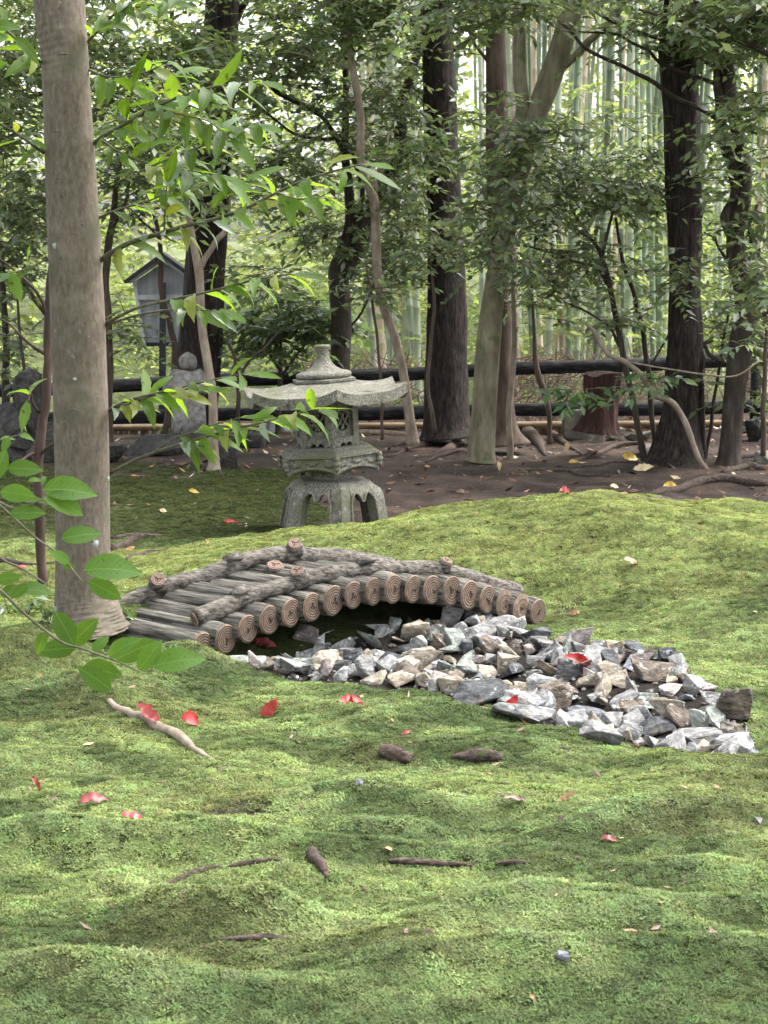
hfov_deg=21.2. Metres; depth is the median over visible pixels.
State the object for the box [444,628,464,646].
stone
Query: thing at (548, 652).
stone
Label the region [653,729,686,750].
stone
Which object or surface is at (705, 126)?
bamboo
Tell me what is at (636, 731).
stone
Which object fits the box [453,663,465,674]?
stone
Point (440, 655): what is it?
stone
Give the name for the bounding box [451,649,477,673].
stone
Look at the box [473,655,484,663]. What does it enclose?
stone
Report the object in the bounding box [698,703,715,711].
stone
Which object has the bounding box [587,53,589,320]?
bamboo
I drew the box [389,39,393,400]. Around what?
bamboo
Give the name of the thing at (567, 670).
stone
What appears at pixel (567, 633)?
stone
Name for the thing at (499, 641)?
stone
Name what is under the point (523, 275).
bamboo
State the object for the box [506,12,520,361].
bamboo
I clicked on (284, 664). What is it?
stone
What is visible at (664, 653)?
stone
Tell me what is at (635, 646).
stone
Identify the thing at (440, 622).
stone
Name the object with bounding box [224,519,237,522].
fallen leaf
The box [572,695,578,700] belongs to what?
stone
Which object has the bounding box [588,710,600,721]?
stone
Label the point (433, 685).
stone
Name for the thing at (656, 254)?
bamboo
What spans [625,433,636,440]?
rock
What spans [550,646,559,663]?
stone
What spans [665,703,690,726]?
stone
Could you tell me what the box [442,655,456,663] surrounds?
stone
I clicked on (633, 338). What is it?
bamboo
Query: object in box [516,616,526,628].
stone
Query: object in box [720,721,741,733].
stone
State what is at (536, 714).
stone
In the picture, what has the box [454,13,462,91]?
bamboo
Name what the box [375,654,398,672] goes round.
stone
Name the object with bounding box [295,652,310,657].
stone
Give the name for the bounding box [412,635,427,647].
stone
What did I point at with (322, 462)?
stone lantern
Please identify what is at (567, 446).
fallen leaf
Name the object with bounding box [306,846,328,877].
stick
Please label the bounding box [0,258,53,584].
red sapling
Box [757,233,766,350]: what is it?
bamboo
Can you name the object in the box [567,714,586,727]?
stone
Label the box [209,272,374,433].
evergreen shrub
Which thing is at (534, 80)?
bamboo
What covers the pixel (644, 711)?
stone
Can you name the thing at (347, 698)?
fallen leaf
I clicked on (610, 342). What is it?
bamboo
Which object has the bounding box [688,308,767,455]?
sapling
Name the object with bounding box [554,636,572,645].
stone
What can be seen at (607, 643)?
stone
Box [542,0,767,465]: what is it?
crooked tree
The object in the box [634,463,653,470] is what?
fallen leaf
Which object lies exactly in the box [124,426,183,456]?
rock
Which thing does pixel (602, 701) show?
stone
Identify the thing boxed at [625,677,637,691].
stone
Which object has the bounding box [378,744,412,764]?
rock
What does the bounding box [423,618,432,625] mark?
stone
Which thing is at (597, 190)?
sapling
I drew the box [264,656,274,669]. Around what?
stone
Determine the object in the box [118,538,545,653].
log bridge
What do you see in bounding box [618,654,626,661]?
stone
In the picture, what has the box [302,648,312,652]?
stone
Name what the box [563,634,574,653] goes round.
stone
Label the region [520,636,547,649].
stone
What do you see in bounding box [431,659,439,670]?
stone
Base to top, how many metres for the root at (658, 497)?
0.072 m
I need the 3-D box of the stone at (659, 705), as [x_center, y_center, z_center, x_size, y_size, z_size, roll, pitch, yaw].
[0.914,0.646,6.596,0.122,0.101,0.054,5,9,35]
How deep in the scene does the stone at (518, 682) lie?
7.13 m
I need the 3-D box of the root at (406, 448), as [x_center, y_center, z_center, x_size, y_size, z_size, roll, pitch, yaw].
[0.146,-0.425,14.267,0.129,0.054,1.152,3,8,18]
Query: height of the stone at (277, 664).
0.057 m
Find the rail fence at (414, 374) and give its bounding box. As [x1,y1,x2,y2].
[0,349,767,423]
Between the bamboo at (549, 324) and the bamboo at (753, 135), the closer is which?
the bamboo at (549, 324)
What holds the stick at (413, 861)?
on the ground
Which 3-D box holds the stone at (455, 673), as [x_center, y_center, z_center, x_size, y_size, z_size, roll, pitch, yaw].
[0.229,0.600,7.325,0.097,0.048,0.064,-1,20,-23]
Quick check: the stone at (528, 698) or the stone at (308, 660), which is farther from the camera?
the stone at (308, 660)
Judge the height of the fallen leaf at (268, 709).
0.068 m
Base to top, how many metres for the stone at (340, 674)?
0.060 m
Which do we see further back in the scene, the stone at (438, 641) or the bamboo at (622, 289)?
the bamboo at (622, 289)
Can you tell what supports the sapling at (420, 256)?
on the ground
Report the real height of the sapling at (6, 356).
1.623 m
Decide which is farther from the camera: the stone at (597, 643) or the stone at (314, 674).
the stone at (597, 643)
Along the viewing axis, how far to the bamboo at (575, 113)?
19.67 m
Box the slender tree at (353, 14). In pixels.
[223,0,494,445]
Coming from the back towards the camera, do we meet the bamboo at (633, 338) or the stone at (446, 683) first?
the bamboo at (633, 338)
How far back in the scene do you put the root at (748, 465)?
13.10 m
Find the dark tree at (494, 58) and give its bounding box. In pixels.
[417,2,584,457]
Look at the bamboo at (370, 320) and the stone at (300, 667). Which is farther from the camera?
the bamboo at (370, 320)
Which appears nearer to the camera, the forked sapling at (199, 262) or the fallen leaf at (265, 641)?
the fallen leaf at (265, 641)
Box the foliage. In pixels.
[0,0,766,330]
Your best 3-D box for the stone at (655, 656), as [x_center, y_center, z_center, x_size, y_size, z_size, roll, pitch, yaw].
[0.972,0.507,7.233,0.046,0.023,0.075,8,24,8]
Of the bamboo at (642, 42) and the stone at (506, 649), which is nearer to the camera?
the stone at (506, 649)
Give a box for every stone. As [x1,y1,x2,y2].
[230,655,266,665]
[248,650,261,666]
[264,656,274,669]
[274,659,281,668]
[278,656,310,673]
[280,653,293,669]
[292,623,318,642]
[292,658,315,670]
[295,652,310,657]
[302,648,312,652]
[308,672,320,677]
[310,631,329,657]
[310,675,327,681]
[311,649,338,664]
[320,659,333,674]
[330,637,355,649]
[332,660,351,670]
[333,666,347,682]
[338,647,355,651]
[343,649,352,659]
[344,647,364,663]
[347,663,359,675]
[352,654,375,678]
[357,631,382,647]
[360,670,386,684]
[364,649,373,659]
[366,624,395,634]
[371,649,377,655]
[373,649,384,655]
[374,626,392,637]
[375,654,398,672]
[377,651,404,660]
[387,670,414,687]
[388,617,401,630]
[391,636,405,641]
[393,659,420,674]
[396,644,417,652]
[398,655,419,668]
[400,619,429,639]
[401,646,436,671]
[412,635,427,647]
[414,672,430,687]
[421,664,432,672]
[422,669,432,675]
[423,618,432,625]
[426,628,438,641]
[428,679,438,690]
[430,624,441,632]
[430,670,448,678]
[431,620,447,627]
[431,632,447,648]
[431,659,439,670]
[435,651,443,660]
[437,645,461,652]
[437,660,454,670]
[437,675,465,693]
[439,669,448,674]
[440,624,446,636]
[441,606,464,626]
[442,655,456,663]
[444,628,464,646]
[449,671,463,677]
[450,621,467,628]
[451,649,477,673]
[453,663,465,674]
[453,679,508,705]
[459,636,473,654]
[461,615,520,636]
[463,610,478,617]
[464,615,479,625]
[470,632,490,646]
[471,672,482,679]
[472,616,484,625]
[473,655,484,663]
[477,665,497,679]
[478,612,494,620]
[478,634,498,654]
[481,653,496,663]
[488,635,504,639]
[492,702,555,724]
[494,637,506,644]
[496,624,510,639]
[497,645,517,655]
[497,652,520,674]
[497,696,510,702]
[499,662,524,678]
[502,680,512,685]
[504,690,547,705]
[506,625,526,637]
[509,639,520,654]
[509,685,521,689]
[513,681,525,684]
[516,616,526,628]
[517,684,527,690]
[520,627,551,638]
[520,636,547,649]
[523,644,535,655]
[526,655,545,666]
[526,671,534,678]
[526,671,556,692]
[530,669,542,673]
[532,659,556,675]
[534,700,547,706]
[535,644,551,661]
[536,687,555,708]
[537,679,576,710]
[538,639,553,648]
[542,640,566,661]
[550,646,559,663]
[551,655,568,667]
[554,630,572,639]
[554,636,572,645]
[555,658,580,680]
[555,709,570,726]
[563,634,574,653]
[565,708,585,714]
[567,705,605,716]
[567,713,599,719]
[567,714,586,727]
[568,684,578,693]
[571,641,585,651]
[572,627,592,644]
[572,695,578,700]
[576,660,591,670]
[576,671,605,687]
[579,719,624,744]
[583,667,593,676]
[584,645,607,668]
[587,693,596,702]
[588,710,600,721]
[590,640,605,646]
[590,662,600,672]
[594,672,612,702]
[595,672,601,687]
[595,697,607,705]
[597,661,621,674]
[600,712,622,727]
[601,649,620,667]
[604,640,625,649]
[609,689,639,711]
[610,641,624,648]
[610,668,628,687]
[615,699,644,714]
[617,722,642,740]
[618,649,625,654]
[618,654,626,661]
[621,708,644,724]
[623,658,642,671]
[624,640,651,657]
[624,727,632,742]
[625,649,635,657]
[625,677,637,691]
[627,705,651,717]
[628,653,652,659]
[630,657,677,681]
[637,692,657,700]
[638,716,676,736]
[642,735,658,745]
[643,700,653,708]
[644,645,654,656]
[647,735,656,748]
[648,696,684,719]
[653,651,657,658]
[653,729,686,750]
[658,647,677,661]
[659,683,681,695]
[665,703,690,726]
[666,674,677,683]
[666,727,722,745]
[668,653,687,673]
[670,666,680,680]
[677,673,692,682]
[678,694,692,700]
[682,672,705,696]
[684,736,701,745]
[685,742,700,751]
[688,709,710,726]
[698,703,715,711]
[698,739,709,746]
[699,690,719,703]
[700,744,721,752]
[701,682,717,690]
[705,706,725,729]
[714,724,753,753]
[715,688,752,719]
[717,731,741,753]
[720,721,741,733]
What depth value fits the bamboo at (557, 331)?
21.65 m
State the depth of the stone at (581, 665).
7.14 m
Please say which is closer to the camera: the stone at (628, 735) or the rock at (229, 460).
the stone at (628, 735)
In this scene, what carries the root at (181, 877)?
on the ground
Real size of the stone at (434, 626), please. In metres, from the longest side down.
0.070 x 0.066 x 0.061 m
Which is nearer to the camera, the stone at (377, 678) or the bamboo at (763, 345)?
the stone at (377, 678)
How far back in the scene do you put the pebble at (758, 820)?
5.21 m
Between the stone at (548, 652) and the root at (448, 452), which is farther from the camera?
the root at (448, 452)
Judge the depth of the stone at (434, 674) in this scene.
6.93 m
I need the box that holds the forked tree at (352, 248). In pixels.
[193,0,485,425]
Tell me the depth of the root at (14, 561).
9.47 m
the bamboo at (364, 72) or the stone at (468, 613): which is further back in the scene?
the bamboo at (364, 72)
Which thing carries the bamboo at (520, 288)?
on the ground
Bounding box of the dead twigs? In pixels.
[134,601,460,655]
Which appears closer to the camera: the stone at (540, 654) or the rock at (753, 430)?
the stone at (540, 654)
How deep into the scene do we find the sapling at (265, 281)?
14.21 m
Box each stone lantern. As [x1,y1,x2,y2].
[162,352,207,452]
[244,344,407,527]
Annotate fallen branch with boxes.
[107,698,215,760]
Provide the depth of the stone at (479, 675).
7.22 m
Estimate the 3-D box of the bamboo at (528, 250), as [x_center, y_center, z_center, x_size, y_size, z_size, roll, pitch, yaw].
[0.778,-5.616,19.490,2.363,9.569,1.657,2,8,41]
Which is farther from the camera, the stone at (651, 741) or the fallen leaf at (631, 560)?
the fallen leaf at (631, 560)
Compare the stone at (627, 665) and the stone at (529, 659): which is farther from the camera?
the stone at (529, 659)
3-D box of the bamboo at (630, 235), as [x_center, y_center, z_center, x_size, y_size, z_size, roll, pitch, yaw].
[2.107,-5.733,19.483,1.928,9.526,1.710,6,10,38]
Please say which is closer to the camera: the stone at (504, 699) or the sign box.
the stone at (504, 699)
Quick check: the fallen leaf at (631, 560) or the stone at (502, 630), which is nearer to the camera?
the stone at (502, 630)
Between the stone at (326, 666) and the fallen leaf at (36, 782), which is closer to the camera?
the fallen leaf at (36, 782)
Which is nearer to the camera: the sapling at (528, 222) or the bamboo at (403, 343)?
the sapling at (528, 222)
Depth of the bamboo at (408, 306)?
19.15 m
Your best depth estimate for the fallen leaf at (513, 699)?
6.55 m
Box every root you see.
[0,556,54,565]
[110,532,139,539]
[110,533,161,549]
[124,549,167,559]
[135,864,222,892]
[218,933,293,941]
[227,857,282,867]
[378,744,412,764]
[382,441,432,457]
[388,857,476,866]
[425,448,464,462]
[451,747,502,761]
[496,859,531,865]
[518,468,611,476]
[555,460,658,467]
[555,747,573,750]
[568,441,637,462]
[629,496,694,501]
[640,473,767,494]
[721,462,767,472]
[741,453,754,457]
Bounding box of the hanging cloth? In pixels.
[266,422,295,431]
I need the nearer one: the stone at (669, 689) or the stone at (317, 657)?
the stone at (669, 689)
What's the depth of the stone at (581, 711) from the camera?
6.66 m
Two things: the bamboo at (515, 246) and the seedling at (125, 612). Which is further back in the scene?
the bamboo at (515, 246)
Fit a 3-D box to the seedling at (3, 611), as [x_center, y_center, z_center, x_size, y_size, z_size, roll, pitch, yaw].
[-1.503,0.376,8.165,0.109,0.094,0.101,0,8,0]
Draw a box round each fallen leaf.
[30,774,40,790]
[77,792,107,802]
[120,810,142,818]
[136,702,159,721]
[179,710,198,724]
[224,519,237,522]
[254,637,276,647]
[260,697,277,715]
[339,693,364,705]
[402,730,410,734]
[456,488,468,492]
[501,794,526,801]
[505,694,517,703]
[555,790,575,801]
[560,485,569,492]
[563,653,592,665]
[564,443,569,451]
[569,609,579,614]
[601,835,616,840]
[623,451,637,459]
[625,556,637,563]
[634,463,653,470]
[663,481,676,486]
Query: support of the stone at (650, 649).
on the ground
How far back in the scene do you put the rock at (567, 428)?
15.13 m
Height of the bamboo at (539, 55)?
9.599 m
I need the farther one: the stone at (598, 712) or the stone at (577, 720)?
the stone at (598, 712)
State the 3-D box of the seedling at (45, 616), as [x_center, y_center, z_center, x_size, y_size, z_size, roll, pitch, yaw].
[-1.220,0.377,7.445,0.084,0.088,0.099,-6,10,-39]
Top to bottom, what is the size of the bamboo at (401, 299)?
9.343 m
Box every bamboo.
[340,25,409,341]
[349,70,376,321]
[351,47,380,404]
[357,48,368,174]
[361,19,387,362]
[365,8,385,367]
[365,191,393,365]
[371,28,389,365]
[375,33,406,354]
[377,19,423,395]
[384,5,422,358]
[387,32,414,390]
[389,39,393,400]
[393,14,423,345]
[396,10,472,345]
[399,5,407,344]
[410,0,422,401]
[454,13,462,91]
[464,23,479,252]
[464,23,510,315]
[477,19,484,309]
[483,106,487,279]
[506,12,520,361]
[511,19,547,326]
[511,19,553,89]
[511,21,600,332]
[511,23,571,296]
[511,29,518,402]
[511,29,527,343]
[523,192,537,391]
[526,10,553,237]
[528,9,546,383]
[528,20,531,202]
[531,10,542,358]
[531,15,531,92]
[533,20,541,245]
[537,23,553,57]
[537,28,554,345]
[544,8,561,386]
[544,11,551,354]
[553,3,642,315]
[554,128,571,360]
[555,7,564,381]
[564,2,593,333]
[564,15,581,383]
[573,15,582,376]
[581,9,641,311]
[581,14,603,284]
[581,25,583,343]
[582,5,587,358]
[585,4,615,359]
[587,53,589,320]
[592,1,615,359]
[594,10,615,287]
[600,5,604,110]
[601,0,650,170]
[601,12,602,128]
[601,55,606,358]
[605,3,612,358]
[605,39,614,345]
[612,4,627,340]
[616,221,619,355]
[617,28,626,257]
[617,30,628,356]
[619,15,625,390]
[624,70,634,351]
[625,2,634,373]
[633,3,672,284]
[634,3,642,357]
[635,57,658,352]
[643,0,656,346]
[644,4,655,385]
[655,1,663,335]
[656,0,664,375]
[662,21,679,354]
[699,49,704,127]
[701,63,712,221]
[711,145,717,348]
[718,144,723,375]
[727,46,739,352]
[744,68,758,240]
[745,64,767,398]
[748,60,754,255]
[754,64,762,222]
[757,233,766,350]
[761,174,765,251]
[763,246,767,391]
[765,123,767,241]
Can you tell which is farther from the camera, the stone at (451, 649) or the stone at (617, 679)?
the stone at (451, 649)
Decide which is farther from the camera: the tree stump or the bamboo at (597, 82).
the bamboo at (597, 82)
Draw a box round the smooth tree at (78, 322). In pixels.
[0,0,400,639]
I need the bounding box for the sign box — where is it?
[123,252,184,423]
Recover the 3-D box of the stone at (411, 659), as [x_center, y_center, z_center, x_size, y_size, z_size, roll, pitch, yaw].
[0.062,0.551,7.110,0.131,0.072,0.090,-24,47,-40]
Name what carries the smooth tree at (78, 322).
on the ground
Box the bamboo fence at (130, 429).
[113,419,767,434]
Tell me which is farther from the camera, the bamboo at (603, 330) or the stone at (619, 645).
the bamboo at (603, 330)
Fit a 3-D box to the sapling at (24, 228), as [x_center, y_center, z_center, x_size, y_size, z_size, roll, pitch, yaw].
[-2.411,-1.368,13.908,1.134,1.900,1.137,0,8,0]
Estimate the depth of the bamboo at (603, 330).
21.41 m
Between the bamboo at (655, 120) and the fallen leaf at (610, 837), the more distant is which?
the bamboo at (655, 120)
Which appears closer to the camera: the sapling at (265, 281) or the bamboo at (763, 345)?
the sapling at (265, 281)
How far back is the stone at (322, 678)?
7.02 m
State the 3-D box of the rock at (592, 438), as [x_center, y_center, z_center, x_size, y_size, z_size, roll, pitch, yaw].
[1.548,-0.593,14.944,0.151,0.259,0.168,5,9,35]
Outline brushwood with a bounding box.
[283,333,767,432]
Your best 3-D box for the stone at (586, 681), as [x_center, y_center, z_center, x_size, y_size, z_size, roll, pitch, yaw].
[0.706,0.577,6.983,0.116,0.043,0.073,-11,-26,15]
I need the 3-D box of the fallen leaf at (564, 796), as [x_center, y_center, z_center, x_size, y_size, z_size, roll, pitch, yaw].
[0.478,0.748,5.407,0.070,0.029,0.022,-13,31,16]
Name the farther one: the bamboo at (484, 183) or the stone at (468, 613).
the bamboo at (484, 183)
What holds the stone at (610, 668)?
on the ground
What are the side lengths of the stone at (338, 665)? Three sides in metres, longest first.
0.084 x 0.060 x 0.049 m
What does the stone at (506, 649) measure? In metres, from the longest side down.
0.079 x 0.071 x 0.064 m
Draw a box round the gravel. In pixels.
[248,619,744,745]
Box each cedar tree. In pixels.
[141,0,306,427]
[357,0,509,446]
[627,0,722,466]
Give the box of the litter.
[0,426,767,964]
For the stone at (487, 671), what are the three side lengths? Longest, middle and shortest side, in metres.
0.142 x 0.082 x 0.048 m
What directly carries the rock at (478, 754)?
on the ground
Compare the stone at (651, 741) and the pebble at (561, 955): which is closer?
the pebble at (561, 955)
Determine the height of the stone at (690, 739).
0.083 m
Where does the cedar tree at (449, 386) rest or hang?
on the ground
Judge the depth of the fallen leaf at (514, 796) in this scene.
5.39 m
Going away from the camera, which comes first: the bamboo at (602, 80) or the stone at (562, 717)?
the stone at (562, 717)
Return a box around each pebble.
[356,779,362,785]
[555,950,568,962]
[752,817,761,823]
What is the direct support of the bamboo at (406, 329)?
on the ground
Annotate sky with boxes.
[0,0,766,241]
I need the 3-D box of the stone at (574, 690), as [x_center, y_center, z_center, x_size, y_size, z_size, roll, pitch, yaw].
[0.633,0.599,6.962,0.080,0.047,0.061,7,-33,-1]
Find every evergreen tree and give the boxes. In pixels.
[0,0,290,314]
[350,0,767,361]
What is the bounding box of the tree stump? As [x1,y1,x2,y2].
[571,371,623,435]
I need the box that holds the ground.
[0,237,767,1023]
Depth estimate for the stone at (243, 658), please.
7.25 m
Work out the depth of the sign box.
16.92 m
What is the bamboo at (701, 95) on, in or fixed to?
on the ground
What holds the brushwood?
on the ground
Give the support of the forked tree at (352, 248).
on the ground
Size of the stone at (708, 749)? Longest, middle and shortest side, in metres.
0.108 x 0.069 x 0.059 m
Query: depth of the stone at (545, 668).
7.16 m
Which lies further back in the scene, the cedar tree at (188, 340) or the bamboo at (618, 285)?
the bamboo at (618, 285)
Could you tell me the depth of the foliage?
36.20 m
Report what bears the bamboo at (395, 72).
on the ground
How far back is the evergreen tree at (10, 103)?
13.79 m
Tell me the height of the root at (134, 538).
0.060 m
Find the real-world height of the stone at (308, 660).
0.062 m
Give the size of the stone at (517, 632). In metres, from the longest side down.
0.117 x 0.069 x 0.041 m
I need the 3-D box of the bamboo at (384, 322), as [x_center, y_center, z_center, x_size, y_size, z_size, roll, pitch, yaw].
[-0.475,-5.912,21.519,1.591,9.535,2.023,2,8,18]
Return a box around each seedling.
[0,597,18,614]
[17,595,48,616]
[32,605,56,624]
[120,605,134,622]
[122,606,134,618]
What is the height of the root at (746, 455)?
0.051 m
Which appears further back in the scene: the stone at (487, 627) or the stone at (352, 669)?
the stone at (487, 627)
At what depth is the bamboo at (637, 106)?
21.08 m
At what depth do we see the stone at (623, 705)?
6.69 m
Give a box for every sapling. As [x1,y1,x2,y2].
[0,19,205,691]
[0,169,111,369]
[0,217,47,403]
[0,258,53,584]
[90,61,277,477]
[91,87,176,442]
[96,153,220,433]
[204,264,329,443]
[330,259,430,439]
[377,217,515,432]
[457,194,562,458]
[473,108,710,460]
[503,226,623,444]
[535,323,759,467]
[552,153,723,440]
[646,159,767,259]
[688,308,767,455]
[697,296,767,457]
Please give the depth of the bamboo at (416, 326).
18.43 m
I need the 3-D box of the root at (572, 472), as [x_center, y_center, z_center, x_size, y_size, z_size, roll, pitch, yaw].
[1.168,-0.254,13.029,0.712,0.033,0.110,6,10,40]
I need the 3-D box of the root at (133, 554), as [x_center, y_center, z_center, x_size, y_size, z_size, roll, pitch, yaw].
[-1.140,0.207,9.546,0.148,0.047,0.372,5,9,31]
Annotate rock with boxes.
[0,368,53,463]
[109,443,127,461]
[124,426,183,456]
[207,441,237,469]
[239,432,265,447]
[552,409,584,439]
[584,433,604,442]
[609,427,624,439]
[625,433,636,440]
[642,431,650,439]
[645,443,651,453]
[744,417,766,440]
[754,449,767,462]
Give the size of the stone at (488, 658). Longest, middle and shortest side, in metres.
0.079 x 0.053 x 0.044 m
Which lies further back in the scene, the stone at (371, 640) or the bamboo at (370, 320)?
the bamboo at (370, 320)
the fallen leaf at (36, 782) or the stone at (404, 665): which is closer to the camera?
the fallen leaf at (36, 782)
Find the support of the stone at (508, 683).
on the ground
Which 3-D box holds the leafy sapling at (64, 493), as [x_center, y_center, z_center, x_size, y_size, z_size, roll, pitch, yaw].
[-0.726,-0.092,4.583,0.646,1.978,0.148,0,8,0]
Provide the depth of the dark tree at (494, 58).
14.19 m
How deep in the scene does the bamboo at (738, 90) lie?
19.65 m
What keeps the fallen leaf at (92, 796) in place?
on the ground
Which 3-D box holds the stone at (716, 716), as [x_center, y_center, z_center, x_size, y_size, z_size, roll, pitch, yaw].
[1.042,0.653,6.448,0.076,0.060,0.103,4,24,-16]
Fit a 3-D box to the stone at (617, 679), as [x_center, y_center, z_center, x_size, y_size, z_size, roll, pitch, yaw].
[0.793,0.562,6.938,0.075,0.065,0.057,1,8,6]
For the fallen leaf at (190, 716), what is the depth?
6.34 m
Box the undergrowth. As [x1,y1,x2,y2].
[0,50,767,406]
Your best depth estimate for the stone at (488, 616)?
7.96 m
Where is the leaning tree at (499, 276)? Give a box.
[420,0,671,463]
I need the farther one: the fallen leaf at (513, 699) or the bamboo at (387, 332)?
the bamboo at (387, 332)
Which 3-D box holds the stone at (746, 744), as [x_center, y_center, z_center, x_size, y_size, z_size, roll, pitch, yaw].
[1.044,0.711,6.150,0.121,0.104,0.133,-4,29,3]
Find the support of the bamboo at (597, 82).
on the ground
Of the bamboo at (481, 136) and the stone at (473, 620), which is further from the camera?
the bamboo at (481, 136)
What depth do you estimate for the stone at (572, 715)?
6.55 m
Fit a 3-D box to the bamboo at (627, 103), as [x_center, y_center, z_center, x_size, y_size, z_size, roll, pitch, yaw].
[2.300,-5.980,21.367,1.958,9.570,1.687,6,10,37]
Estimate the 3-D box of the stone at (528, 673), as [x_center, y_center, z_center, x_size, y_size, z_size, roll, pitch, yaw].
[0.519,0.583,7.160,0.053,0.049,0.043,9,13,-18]
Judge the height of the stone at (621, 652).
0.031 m
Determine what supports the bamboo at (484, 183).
on the ground
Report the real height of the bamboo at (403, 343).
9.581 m
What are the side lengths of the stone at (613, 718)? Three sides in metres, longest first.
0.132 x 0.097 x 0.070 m
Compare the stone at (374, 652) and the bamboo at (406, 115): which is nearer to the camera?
the stone at (374, 652)
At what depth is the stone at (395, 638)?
7.72 m
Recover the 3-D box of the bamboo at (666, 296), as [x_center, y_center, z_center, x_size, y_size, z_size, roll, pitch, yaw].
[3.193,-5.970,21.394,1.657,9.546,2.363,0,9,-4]
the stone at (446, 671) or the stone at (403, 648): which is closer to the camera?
the stone at (446, 671)
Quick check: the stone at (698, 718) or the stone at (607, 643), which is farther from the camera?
the stone at (607, 643)
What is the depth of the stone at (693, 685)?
6.76 m
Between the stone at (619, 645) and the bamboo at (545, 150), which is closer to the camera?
the stone at (619, 645)
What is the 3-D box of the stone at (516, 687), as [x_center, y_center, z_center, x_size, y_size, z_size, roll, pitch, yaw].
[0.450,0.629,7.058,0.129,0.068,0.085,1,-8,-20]
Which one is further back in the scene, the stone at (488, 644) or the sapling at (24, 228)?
the sapling at (24, 228)
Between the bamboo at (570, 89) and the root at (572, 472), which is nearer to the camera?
the root at (572, 472)
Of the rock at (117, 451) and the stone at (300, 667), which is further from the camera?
the rock at (117, 451)
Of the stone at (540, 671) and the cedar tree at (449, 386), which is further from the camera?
the cedar tree at (449, 386)
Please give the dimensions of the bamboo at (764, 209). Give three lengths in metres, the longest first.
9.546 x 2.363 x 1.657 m
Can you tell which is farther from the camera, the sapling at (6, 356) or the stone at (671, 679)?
the sapling at (6, 356)
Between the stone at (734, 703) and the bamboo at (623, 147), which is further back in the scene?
the bamboo at (623, 147)
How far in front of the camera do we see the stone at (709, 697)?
6.62 m
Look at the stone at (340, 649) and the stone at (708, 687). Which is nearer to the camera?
the stone at (708, 687)
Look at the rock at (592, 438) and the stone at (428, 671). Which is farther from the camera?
the rock at (592, 438)
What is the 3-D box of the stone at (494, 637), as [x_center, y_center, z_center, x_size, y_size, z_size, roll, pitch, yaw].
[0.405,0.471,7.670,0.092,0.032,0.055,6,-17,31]
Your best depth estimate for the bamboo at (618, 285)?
23.95 m
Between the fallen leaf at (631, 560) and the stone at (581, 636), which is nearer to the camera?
the stone at (581, 636)
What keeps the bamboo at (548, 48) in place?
on the ground
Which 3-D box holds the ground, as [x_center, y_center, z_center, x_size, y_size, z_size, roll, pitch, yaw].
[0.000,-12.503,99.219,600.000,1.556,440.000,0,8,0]
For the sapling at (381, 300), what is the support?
on the ground
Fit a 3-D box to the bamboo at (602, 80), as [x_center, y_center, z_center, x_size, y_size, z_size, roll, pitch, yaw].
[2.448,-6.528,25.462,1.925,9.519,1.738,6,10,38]
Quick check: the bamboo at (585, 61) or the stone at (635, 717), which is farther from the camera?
the bamboo at (585, 61)
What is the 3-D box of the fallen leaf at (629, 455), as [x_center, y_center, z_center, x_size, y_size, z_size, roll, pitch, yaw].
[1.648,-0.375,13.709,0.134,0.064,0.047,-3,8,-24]
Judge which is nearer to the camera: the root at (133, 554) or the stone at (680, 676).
the stone at (680, 676)
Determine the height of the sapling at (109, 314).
2.587 m
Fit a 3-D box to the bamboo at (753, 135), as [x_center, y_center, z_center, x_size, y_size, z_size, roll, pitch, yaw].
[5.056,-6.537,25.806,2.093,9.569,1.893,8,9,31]
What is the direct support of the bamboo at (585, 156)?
on the ground
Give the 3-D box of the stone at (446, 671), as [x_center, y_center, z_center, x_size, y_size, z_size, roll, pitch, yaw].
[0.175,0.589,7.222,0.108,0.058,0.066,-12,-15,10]
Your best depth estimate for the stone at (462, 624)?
7.81 m
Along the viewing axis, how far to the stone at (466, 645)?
7.57 m
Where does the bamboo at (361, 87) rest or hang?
on the ground
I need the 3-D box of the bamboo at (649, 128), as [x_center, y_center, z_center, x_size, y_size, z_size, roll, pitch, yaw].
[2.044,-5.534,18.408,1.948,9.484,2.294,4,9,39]
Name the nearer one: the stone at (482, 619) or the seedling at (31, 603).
the stone at (482, 619)
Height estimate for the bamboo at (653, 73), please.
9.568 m
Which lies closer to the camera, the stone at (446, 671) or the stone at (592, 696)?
the stone at (592, 696)
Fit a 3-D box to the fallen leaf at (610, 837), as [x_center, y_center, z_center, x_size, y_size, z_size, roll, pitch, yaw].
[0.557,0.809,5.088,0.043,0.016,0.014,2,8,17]
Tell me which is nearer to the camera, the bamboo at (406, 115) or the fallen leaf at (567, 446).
the fallen leaf at (567, 446)
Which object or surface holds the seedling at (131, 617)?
on the ground
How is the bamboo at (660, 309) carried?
on the ground
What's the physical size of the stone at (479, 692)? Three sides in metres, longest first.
0.194 x 0.115 x 0.098 m
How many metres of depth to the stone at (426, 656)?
7.49 m

